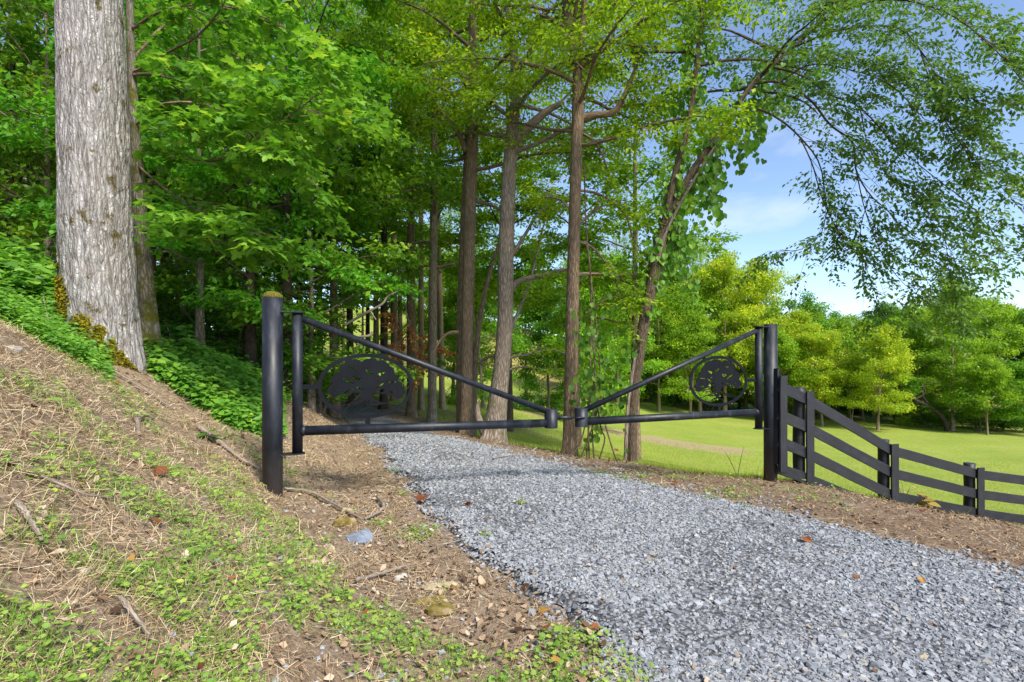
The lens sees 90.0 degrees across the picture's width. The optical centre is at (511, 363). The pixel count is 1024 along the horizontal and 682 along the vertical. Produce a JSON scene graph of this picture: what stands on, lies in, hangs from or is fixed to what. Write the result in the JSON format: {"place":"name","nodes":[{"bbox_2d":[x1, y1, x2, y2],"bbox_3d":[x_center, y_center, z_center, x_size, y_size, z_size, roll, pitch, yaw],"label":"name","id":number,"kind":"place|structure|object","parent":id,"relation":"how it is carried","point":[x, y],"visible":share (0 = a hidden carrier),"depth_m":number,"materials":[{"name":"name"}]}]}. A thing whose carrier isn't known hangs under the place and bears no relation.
{"place":"outdoors","nodes":[
{"label":"outdoors","id":0,"kind":"place"},
{"bbox_2d":[0,303,1023,681],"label":"ground","id":1,"kind":"structure","parent":0,"point":[340,655],"depth_m":2.94,"materials":[{"name":"brown soil"}]},
{"bbox_2d":[0,0,55,251],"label":"forest tree","id":2,"kind":"object","parent":1,"relation":"on","point":[15,180],"visible":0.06,"depth_m":16.64,"materials":[{"name":"green plant"}]},
{"bbox_2d":[13,499,43,541],"bbox_3d":[-1.577,0.509,1.678,0.231,0.104,0.027,0,0,30],"label":"stick","id":3,"kind":"object","parent":1,"relation":"on","point":[21,506],"visible":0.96,"depth_m":1.68,"materials":[{"name":"brown wood"}]},
{"bbox_2d":[11,237,55,263],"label":"weed","id":4,"kind":"object","parent":1,"relation":"on","point":[24,241],"visible":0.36,"depth_m":7.67,"materials":[{"name":"green plant"}]},
{"bbox_2d":[40,474,112,498],"bbox_3d":[-1.737,0.499,2.057,0.038,0.150,0.240,0,0,30],"label":"stick","id":5,"kind":"object","parent":1,"relation":"on","point":[62,484],"visible":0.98,"depth_m":2.03,"materials":[{"name":"brown wood"}]},
{"bbox_2d":[0,0,158,250],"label":"forest tree","id":6,"kind":"object","parent":1,"relation":"on","point":[10,67],"visible":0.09,"depth_m":11.50,"materials":[{"name":"green plant"}]},
{"bbox_2d":[0,1,195,178],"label":"forest tree","id":7,"kind":"object","parent":1,"relation":"on","point":[29,83],"visible":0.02,"depth_m":15.38,"materials":[{"name":"green plant"}]},
{"bbox_2d":[53,0,148,375],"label":"tree","id":8,"kind":"object","parent":1,"relation":"on","point":[95,285],"visible":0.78,"depth_m":5.74,"materials":[{"name":"grey plant"}]},
{"bbox_2d":[0,0,202,315],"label":"forest tree","id":9,"kind":"object","parent":1,"relation":"on","point":[28,191],"visible":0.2,"depth_m":10.19,"materials":[{"name":"green plant"}]},
{"bbox_2d":[0,0,257,275],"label":"forest tree","id":10,"kind":"object","parent":1,"relation":"on","point":[48,142],"visible":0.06,"depth_m":11.56,"materials":[{"name":"green plant"}]},
{"bbox_2d":[117,595,151,635],"bbox_3d":[-1.143,0.762,1.552,0.148,0.101,0.018,0,0,22],"label":"stick","id":11,"kind":"object","parent":1,"relation":"on","point":[122,599],"visible":0.97,"depth_m":1.55,"materials":[{"name":"brown wood"}]},
{"bbox_2d":[0,232,291,434],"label":"weeds","id":12,"kind":"object","parent":1,"relation":"on","point":[228,388],"visible":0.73,"depth_m":6.27,"materials":[{"name":"green plant"}]},
{"bbox_2d":[37,8,280,327],"bbox_3d":[-10.861,-6.321,17.289,7.288,12.644,7.736,0,0,-30],"label":"forest tree","id":13,"kind":"object","parent":1,"relation":"on","point":[160,269],"visible":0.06,"depth_m":14.77,"materials":[{"name":"green plant"}]},
{"bbox_2d":[160,320,193,352],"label":"weed","id":14,"kind":"object","parent":1,"relation":"on","point":[183,333],"visible":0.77,"depth_m":7.41,"materials":[{"name":"green plant"}]},
{"bbox_2d":[0,0,368,345],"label":"forest tree","id":15,"kind":"object","parent":1,"relation":"on","point":[201,293],"visible":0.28,"depth_m":8.65,"materials":[{"name":"green plant"}]},
{"bbox_2d":[155,266,261,347],"bbox_3d":[-6.853,-1.161,11.376,3.003,2.110,3.106,0,0,0],"label":"shrub","id":16,"kind":"object","parent":1,"relation":"on","point":[231,335],"visible":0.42,"depth_m":11.13,"materials":[{"name":"green plant"}]},
{"bbox_2d":[124,0,320,345],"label":"forest tree","id":17,"kind":"object","parent":1,"relation":"on","point":[171,109],"visible":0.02,"depth_m":12.96,"materials":[{"name":"green plant"}]},
{"bbox_2d":[196,425,261,469],"bbox_3d":[-3.018,0.889,5.416,0.730,0.478,0.124,0,0,5],"label":"stick","id":18,"kind":"object","parent":1,"relation":"on","point":[225,446],"visible":0.97,"depth_m":5.39,"materials":[{"name":"brown wood"}]},
{"bbox_2d":[35,0,433,366],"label":"forest tree","id":19,"kind":"object","parent":1,"relation":"on","point":[359,278],"visible":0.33,"depth_m":9.82,"materials":[{"name":"green plant"}]},
{"bbox_2d":[344,289,399,337],"bbox_3d":[-2.837,-1.019,10.400,1.134,0.983,0.059,0,0,0],"label":"dead branch","id":20,"kind":"object","parent":19,"relation":"attached to","point":[363,314],"visible":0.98,"depth_m":10.38,"materials":[{"name":"brown wood"}]},
{"bbox_2d":[155,268,348,351],"bbox_3d":[-6.134,-1.006,10.988,5.481,2.399,3.541,0,0,22],"label":"shrub","id":21,"kind":"object","parent":1,"relation":"on","point":[230,325],"visible":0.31,"depth_m":10.60,"materials":[{"name":"green plant"}]},
{"bbox_2d":[100,0,405,346],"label":"maple tree","id":22,"kind":"object","parent":1,"relation":"on","point":[270,145],"visible":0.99,"depth_m":6.01,"materials":[{"name":"green plant"}]},
{"bbox_2d":[138,0,377,357],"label":"forest tree","id":23,"kind":"object","parent":1,"relation":"on","point":[353,239],"visible":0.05,"depth_m":12.89,"materials":[{"name":"green plant"}]},
{"bbox_2d":[145,0,400,391],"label":"forest tree","id":24,"kind":"object","parent":1,"relation":"on","point":[287,285],"visible":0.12,"depth_m":10.91,"materials":[{"name":"green plant"}]},
{"bbox_2d":[216,337,332,383],"bbox_3d":[-4.720,-0.014,10.184,2.147,1.244,2.152,0,0,-33],"label":"shrub","id":25,"kind":"object","parent":1,"relation":"on","point":[287,359],"visible":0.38,"depth_m":10.16,"materials":[{"name":"green plant"}]},
{"bbox_2d":[262,291,304,496],"bbox_3d":[-2.242,0.499,5.024,0.393,2.420,0.189,0,0,-14],"label":"gate post","id":26,"kind":"object","parent":1,"relation":"on","point":[273,454],"visible":0.83,"depth_m":4.92,"materials":[{"name":"black metal"}]},
{"bbox_2d":[292,313,584,453],"bbox_3d":[-0.671,0.191,5.601,3.193,1.385,0.169,0,0,-19],"label":"gate leaf","id":27,"kind":"object","parent":26,"relation":"attached to","point":[367,382],"visible":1,"depth_m":5.29,"materials":[{"name":"black paint"}]},
{"bbox_2d":[166,0,422,398],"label":"forest tree","id":28,"kind":"object","parent":1,"relation":"on","point":[269,271],"visible":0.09,"depth_m":13.71,"materials":[{"name":"green plant"}]},
{"bbox_2d":[173,0,429,417],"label":"forest tree","id":29,"kind":"object","parent":1,"relation":"on","point":[389,209],"visible":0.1,"depth_m":12.69,"materials":[{"name":"green plant"}]},
{"bbox_2d":[147,0,461,411],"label":"forest tree","id":30,"kind":"object","parent":1,"relation":"on","point":[393,259],"visible":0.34,"depth_m":10.69,"materials":[{"name":"green plant"}]},
{"bbox_2d":[284,487,362,519],"bbox_3d":[-1.778,1.338,5.036,1.176,0.153,0.255,0,0,33],"label":"stick","id":31,"kind":"object","parent":1,"relation":"on","point":[323,498],"visible":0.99,"depth_m":5.24,"materials":[{"name":"brown wood"}]},
{"bbox_2d":[283,329,374,414],"bbox_3d":[-4.651,0.233,11.889,2.980,2.094,3.083,0,0,-9],"label":"shrub","id":32,"kind":"object","parent":1,"relation":"on","point":[327,395],"visible":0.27,"depth_m":11.75,"materials":[{"name":"green plant"}]},
{"bbox_2d":[222,304,455,410],"bbox_3d":[-4.886,0.054,14.721,4.404,2.984,6.818,0,0,39],"label":"shrub","id":33,"kind":"object","parent":1,"relation":"on","point":[440,363],"visible":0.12,"depth_m":14.81,"materials":[{"name":"green plant"}]},
{"bbox_2d":[261,0,445,406],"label":"forest tree","id":34,"kind":"object","parent":1,"relation":"on","point":[351,397],"visible":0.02,"depth_m":16.90,"materials":[{"name":"green plant"}]},
{"bbox_2d":[344,529,373,544],"bbox_3d":[-1.225,1.411,4.104,0.223,0.148,0.143,0,0,0],"label":"stone","id":35,"kind":"object","parent":1,"relation":"on","point":[362,536],"visible":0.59,"depth_m":4.07,"materials":[{"name":"grey stone"}]},
{"bbox_2d":[305,100,448,393],"bbox_3d":[-6.428,-6.854,23.521,7.151,17.349,7.357,0,0,-21],"label":"forest tree","id":36,"kind":"object","parent":1,"relation":"on","point":[376,321],"visible":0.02,"depth_m":23.89,"materials":[{"name":"green plant"}]},
{"bbox_2d":[329,156,428,353],"bbox_3d":[-7.031,-5.528,25.093,6.222,14.503,5.688,0,0,12],"label":"forest tree","id":37,"kind":"object","parent":1,"relation":"on","point":[401,307],"visible":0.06,"depth_m":24.92,"materials":[{"name":"green plant"}]},
{"bbox_2d":[354,564,410,581],"bbox_3d":[-0.867,1.359,3.353,0.116,0.124,0.533,0,0,27],"label":"stick","id":38,"kind":"object","parent":1,"relation":"on","point":[370,576],"visible":0.98,"depth_m":3.39,"materials":[{"name":"brown wood"}]},
{"bbox_2d":[354,100,447,389],"bbox_3d":[-6.393,-7.233,26.862,7.725,18.216,7.509,0,0,-43],"label":"forest tree","id":39,"kind":"object","parent":1,"relation":"on","point":[400,323],"visible":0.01,"depth_m":26.88,"materials":[{"name":"green plant"}]},
{"bbox_2d":[326,0,479,408],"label":"roadside tree","id":40,"kind":"object","parent":1,"relation":"on","point":[383,342],"visible":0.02,"depth_m":16.89,"materials":[{"name":"green plant"}]},
{"bbox_2d":[359,4,451,400],"bbox_3d":[-4.678,-9.012,21.029,5.569,21.646,5.325,0,0,21],"label":"roadside tree","id":41,"kind":"object","parent":1,"relation":"on","point":[394,334],"visible":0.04,"depth_m":20.90,"materials":[{"name":"green plant"}]},
{"bbox_2d":[377,300,455,393],"bbox_3d":[-2.683,-0.470,14.392,2.207,2.669,1.058,0,0,0],"label":"shrub","id":42,"kind":"object","parent":1,"relation":"on","point":[390,319],"visible":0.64,"depth_m":14.37,"materials":[{"name":"green plant"}]},
{"bbox_2d":[349,2,498,410],"bbox_3d":[-3.152,-7.539,17.784,5.703,18.878,4.865,0,0,-33],"label":"roadside tree","id":43,"kind":"object","parent":1,"relation":"on","point":[420,404],"visible":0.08,"depth_m":17.92,"materials":[{"name":"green plant"}]},
{"bbox_2d":[0,298,853,681],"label":"green plants","id":44,"kind":"object","parent":1,"relation":"on","point":[206,576],"visible":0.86,"depth_m":2.24,"materials":[{"name":"green plant"}]},
{"bbox_2d":[413,595,446,606],"bbox_3d":[-0.496,1.441,3.093,0.206,0.070,0.102,0,0,-10],"label":"stone","id":45,"kind":"object","parent":1,"relation":"on","point":[434,598],"visible":0.52,"depth_m":3.07,"materials":[{"name":"brown stone"}]},
{"bbox_2d":[340,0,522,417],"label":"roadside tree","id":46,"kind":"object","parent":1,"relation":"on","point":[411,410],"visible":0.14,"depth_m":14.84,"materials":[{"name":"green plant"}]},
{"bbox_2d":[425,601,455,617],"bbox_3d":[-0.413,1.423,2.957,0.174,0.087,0.125,0,0,0],"label":"stone","id":47,"kind":"object","parent":1,"relation":"on","point":[441,609],"visible":0.97,"depth_m":2.92,"materials":[{"name":"brown stone"}]},
{"bbox_2d":[424,581,458,592],"bbox_3d":[-0.451,1.426,3.274,0.230,0.066,0.103,0,0,0],"label":"stone","id":48,"kind":"object","parent":1,"relation":"on","point":[432,585],"visible":0.68,"depth_m":3.25,"materials":[{"name":"beige stone"}]},
{"bbox_2d":[326,0,557,421],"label":"roadside tree","id":49,"kind":"object","parent":1,"relation":"on","point":[432,416],"visible":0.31,"depth_m":13.89,"materials":[{"name":"green plant"}]},
{"bbox_2d":[376,0,551,304],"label":"forest tree","id":50,"kind":"object","parent":1,"relation":"on","point":[446,239],"visible":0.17,"depth_m":16.73,"materials":[{"name":"green plant"}]},
{"bbox_2d":[393,0,538,409],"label":"roadside tree","id":51,"kind":"object","parent":1,"relation":"on","point":[442,402],"visible":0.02,"depth_m":19.90,"materials":[{"name":"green plant"}]},
{"bbox_2d":[299,0,648,436],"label":"roadside tree","id":52,"kind":"object","parent":1,"relation":"on","point":[467,352],"visible":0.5,"depth_m":11.37,"materials":[{"name":"green plant"}]},
{"bbox_2d":[0,316,1023,681],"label":"dead grass straw","id":53,"kind":"object","parent":1,"relation":"on","point":[118,462],"visible":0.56,"depth_m":2.56,"materials":[{"name":"beige plant"}]},
{"bbox_2d":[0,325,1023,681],"bbox_3d":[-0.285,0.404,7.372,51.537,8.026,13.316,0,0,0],"label":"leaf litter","id":54,"kind":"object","parent":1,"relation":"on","point":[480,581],"visible":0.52,"depth_m":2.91,"materials":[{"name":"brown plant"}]},
{"bbox_2d":[426,1,619,431],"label":"forest tree","id":55,"kind":"object","parent":1,"relation":"on","point":[479,219],"visible":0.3,"depth_m":14.80,"materials":[{"name":"green plant"}]},
{"bbox_2d":[371,0,698,443],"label":"roadside tree","id":56,"kind":"object","parent":1,"relation":"on","point":[503,357],"visible":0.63,"depth_m":10.37,"materials":[{"name":"green plant"}]},
{"bbox_2d":[79,432,1023,681],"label":"pebbles","id":57,"kind":"object","parent":1,"relation":"on","point":[318,657],"visible":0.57,"depth_m":2.43,"materials":[{"name":"stone"}]},
{"bbox_2d":[489,0,672,447],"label":"forest tree","id":58,"kind":"object","parent":1,"relation":"on","point":[591,223],"visible":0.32,"depth_m":13.54,"materials":[{"name":"green plant"}]},
{"bbox_2d":[380,0,792,455],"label":"roadside tree","id":59,"kind":"object","parent":1,"relation":"on","point":[645,22],"visible":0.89,"depth_m":9.09,"materials":[{"name":"green plant"}]},
{"bbox_2d":[532,2,741,459],"bbox_3d":[3.487,-4.119,14.375,5.864,14.226,6.033,0,0,-9],"label":"forest tree","id":60,"kind":"object","parent":1,"relation":"on","point":[598,263],"visible":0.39,"depth_m":13.68,"materials":[{"name":"green plant"}]},
{"bbox_2d":[649,228,764,409],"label":"forest tree","id":61,"kind":"object","parent":1,"relation":"on","point":[734,392],"visible":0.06,"depth_m":41.27,"materials":[{"name":"green plant"}]},
{"bbox_2d":[753,324,777,481],"bbox_3d":[3.495,0.764,7.063,0.367,2.618,0.174,0,0,-23],"label":"gate post","id":62,"kind":"object","parent":1,"relation":"on","point":[770,355],"visible":0.65,"depth_m":7.03,"materials":[{"name":"black metal"}]},
{"bbox_2d":[575,327,762,428],"bbox_3d":[2.097,0.191,6.567,2.843,1.385,0.155,0,0,-19],"label":"gate leaf","id":63,"kind":"object","parent":62,"relation":"attached to","point":[717,378],"visible":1,"depth_m":6.75,"materials":[{"name":"black paint"}]},
{"bbox_2d":[561,0,1023,462],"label":"leaning tree","id":64,"kind":"object","parent":1,"relation":"on","point":[950,109],"visible":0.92,"depth_m":7.42,"materials":[{"name":"green plant"}]},
{"bbox_2d":[568,164,638,460],"bbox_3d":[1.546,-0.787,8.776,1.224,5.189,1.240,0,0,-10],"label":"hanging vine","id":65,"kind":"object","parent":64,"relation":"hanging from","point":[594,394],"visible":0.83,"depth_m":8.69,"materials":[{"name":"green plant"}]},
{"bbox_2d":[619,0,833,461],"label":"climbing vine","id":66,"kind":"object","parent":64,"relation":"attached to","point":[677,252],"visible":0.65,"depth_m":8.99,"materials":[{"name":"plant"}]},
{"bbox_2d":[774,368,1023,523],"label":"board fence","id":67,"kind":"object","parent":1,"relation":"on","point":[880,464],"visible":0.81,"depth_m":7.68,"materials":[{"name":"black wood"}]},
{"bbox_2d":[0,0,1023,360],"label":"sky","id":68,"kind":"structure","parent":0,"point":[757,207],"materials":[{"name":"blue"}]},
{"bbox_2d":[235,397,1023,681],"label":"gravel road","id":69,"kind":"structure","parent":0,"point":[576,596],"depth_m":3.48,"materials":[{"name":"grey gravel"}]},
{"bbox_2d":[303,306,1023,524],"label":"meadow","id":70,"kind":"structure","parent":0,"point":[723,435],"depth_m":27.20,"materials":[{"name":"green plant"}]},
{"bbox_2d":[404,250,495,396],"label":"meadow tree","id":71,"kind":"object","parent":70,"relation":"on","point":[452,308],"visible":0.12,"depth_m":24.41,"materials":[{"name":"green plant"}]},
{"bbox_2d":[437,246,529,407],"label":"meadow tree","id":72,"kind":"object","parent":70,"relation":"on","point":[485,375],"visible":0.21,"depth_m":22.48,"materials":[{"name":"green plant"}]},
{"bbox_2d":[493,261,563,400],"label":"meadow tree","id":73,"kind":"object","parent":70,"relation":"on","point":[523,375],"visible":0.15,"depth_m":29.04,"materials":[{"name":"green plant"}]},
{"bbox_2d":[512,268,588,410],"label":"meadow tree","id":74,"kind":"object","parent":70,"relation":"on","point":[535,314],"visible":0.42,"depth_m":26.80,"materials":[{"name":"green plant"}]},
{"bbox_2d":[538,252,651,425],"bbox_3d":[3.906,-1.173,24.982,5.410,9.271,5.050,0,0,-2],"label":"meadow tree","id":75,"kind":"object","parent":70,"relation":"on","point":[552,340],"visible":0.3,"depth_m":24.19,"materials":[{"name":"green plant"}]},
{"bbox_2d":[581,300,653,401],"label":"meadow tree","id":76,"kind":"object","parent":70,"relation":"on","point":[613,377],"visible":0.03,"depth_m":39.16,"materials":[{"name":"green plant"}]},
{"bbox_2d":[579,251,671,413],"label":"meadow tree","id":77,"kind":"object","parent":70,"relation":"on","point":[650,365],"visible":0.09,"depth_m":30.62,"materials":[{"name":"green plant"}]},
{"bbox_2d":[609,269,667,400],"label":"meadow tree","id":78,"kind":"object","parent":70,"relation":"on","point":[649,375],"visible":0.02,"depth_m":42.26,"materials":[{"name":"green plant"}]},
{"bbox_2d":[621,285,691,411],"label":"meadow tree","id":79,"kind":"object","parent":70,"relation":"on","point":[666,336],"visible":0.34,"depth_m":37.63,"materials":[{"name":"green plant"}]},
{"bbox_2d":[619,267,704,400],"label":"meadow tree","id":80,"kind":"object","parent":70,"relation":"on","point":[670,288],"visible":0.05,"depth_m":43.30,"materials":[{"name":"green plant"}]},
{"bbox_2d":[651,289,712,406],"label":"meadow tree","id":81,"kind":"object","parent":70,"relation":"on","point":[663,400],"visible":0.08,"depth_m":42.21,"materials":[{"name":"green plant"}]},
{"bbox_2d":[646,310,727,411],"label":"meadow tree","id":82,"kind":"object","parent":70,"relation":"on","point":[697,328],"visible":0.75,"depth_m":36.08,"materials":[{"name":"green plant"}]},
{"bbox_2d":[659,267,746,411],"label":"meadow tree","id":83,"kind":"object","parent":70,"relation":"on","point":[719,302],"visible":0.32,"depth_m":39.30,"materials":[{"name":"green plant"}]},
{"bbox_2d":[677,247,770,410],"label":"meadow tree","id":84,"kind":"object","parent":70,"relation":"on","point":[725,271],"visible":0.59,"depth_m":38.13,"materials":[{"name":"green plant"}]},
{"bbox_2d":[707,271,791,411],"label":"meadow tree","id":85,"kind":"object","parent":70,"relation":"on","point":[768,315],"visible":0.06,"depth_m":42.40,"materials":[{"name":"green plant"}]},
{"bbox_2d":[715,257,803,381],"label":"meadow tree","id":86,"kind":"object","parent":70,"relation":"on","point":[770,280],"visible":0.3,"depth_m":39.52,"materials":[{"name":"green plant"}]},
{"bbox_2d":[742,325,822,404],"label":"meadow tree","id":87,"kind":"object","parent":70,"relation":"on","point":[786,358],"visible":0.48,"depth_m":35.90,"materials":[{"name":"green plant"}]},
{"bbox_2d":[754,308,819,413],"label":"meadow tree","id":88,"kind":"object","parent":70,"relation":"on","point":[801,315],"visible":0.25,"depth_m":40.07,"materials":[{"name":"green plant"}]},
{"bbox_2d":[778,290,834,414],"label":"meadow tree","id":89,"kind":"object","parent":70,"relation":"on","point":[808,303],"visible":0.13,"depth_m":43.11,"materials":[{"name":"green plant"}]},
{"bbox_2d":[790,322,858,425],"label":"meadow tree","id":90,"kind":"object","parent":70,"relation":"on","point":[824,344],"visible":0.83,"depth_m":35.54,"materials":[{"name":"green plant"}]},
{"bbox_2d":[812,313,884,409],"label":"meadow tree","id":91,"kind":"object","parent":70,"relation":"on","point":[841,326],"visible":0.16,"depth_m":41.03,"materials":[{"name":"green plant"}]},
{"bbox_2d":[816,326,893,420],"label":"meadow tree","id":92,"kind":"object","parent":70,"relation":"on","point":[844,342],"visible":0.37,"depth_m":37.63,"materials":[{"name":"green plant"}]},
{"bbox_2d":[856,301,900,412],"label":"meadow tree","id":93,"kind":"object","parent":70,"relation":"on","point":[878,310],"visible":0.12,"depth_m":46.74,"materials":[{"name":"green plant"}]},
{"bbox_2d":[843,323,917,430],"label":"meadow tree","id":94,"kind":"object","parent":70,"relation":"on","point":[888,354],"visible":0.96,"depth_m":33.35,"materials":[{"name":"green plant"}]},
{"bbox_2d":[857,315,948,422],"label":"meadow tree","id":95,"kind":"object","parent":70,"relation":"on","point":[916,373],"visible":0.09,"depth_m":39.17,"materials":[{"name":"green plant"}]},
{"bbox_2d":[877,375,949,430],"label":"sprawling tree","id":96,"kind":"object","parent":70,"relation":"on","point":[940,415],"visible":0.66,"depth_m":34.42,"materials":[{"name":"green plant"}]},
{"bbox_2d":[883,311,963,425],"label":"meadow tree","id":97,"kind":"object","parent":70,"relation":"on","point":[928,388],"visible":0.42,"depth_m":37.28,"materials":[{"name":"green plant"}]},
{"bbox_2d":[909,412,951,428],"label":"shrub","id":98,"kind":"object","parent":70,"relation":"on","point":[936,422],"visible":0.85,"depth_m":36.27,"materials":[{"name":"green plant"}]},
{"bbox_2d":[891,280,1011,430],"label":"meadow tree","id":99,"kind":"object","parent":70,"relation":"on","point":[953,370],"visible":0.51,"depth_m":33.98,"materials":[{"name":"green plant"}]},
{"bbox_2d":[905,388,1023,430],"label":"shrub","id":100,"kind":"object","parent":70,"relation":"on","point":[957,417],"visible":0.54,"depth_m":34.02,"materials":[{"name":"green plant"}]},
{"bbox_2d":[936,297,1023,429],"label":"meadow tree","id":101,"kind":"object","parent":70,"relation":"on","point":[1007,351],"visible":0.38,"depth_m":35.98,"materials":[{"name":"green plant"}]},
{"bbox_2d":[941,354,1023,434],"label":"meadow tree","id":102,"kind":"object","parent":70,"relation":"on","point":[987,378],"visible":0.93,"depth_m":32.44,"materials":[{"name":"green plant"}]},
{"bbox_2d":[990,308,1023,425],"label":"meadow tree","id":103,"kind":"object","parent":70,"relation":"on","point":[1018,316],"visible":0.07,"depth_m":39.88,"materials":[{"name":"green plant"}]},
{"bbox_2d":[995,359,1023,421],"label":"meadow tree","id":104,"kind":"object","parent":70,"relation":"on","point":[1018,373],"visible":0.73,"depth_m":32.76,"materials":[{"name":"green plant"}]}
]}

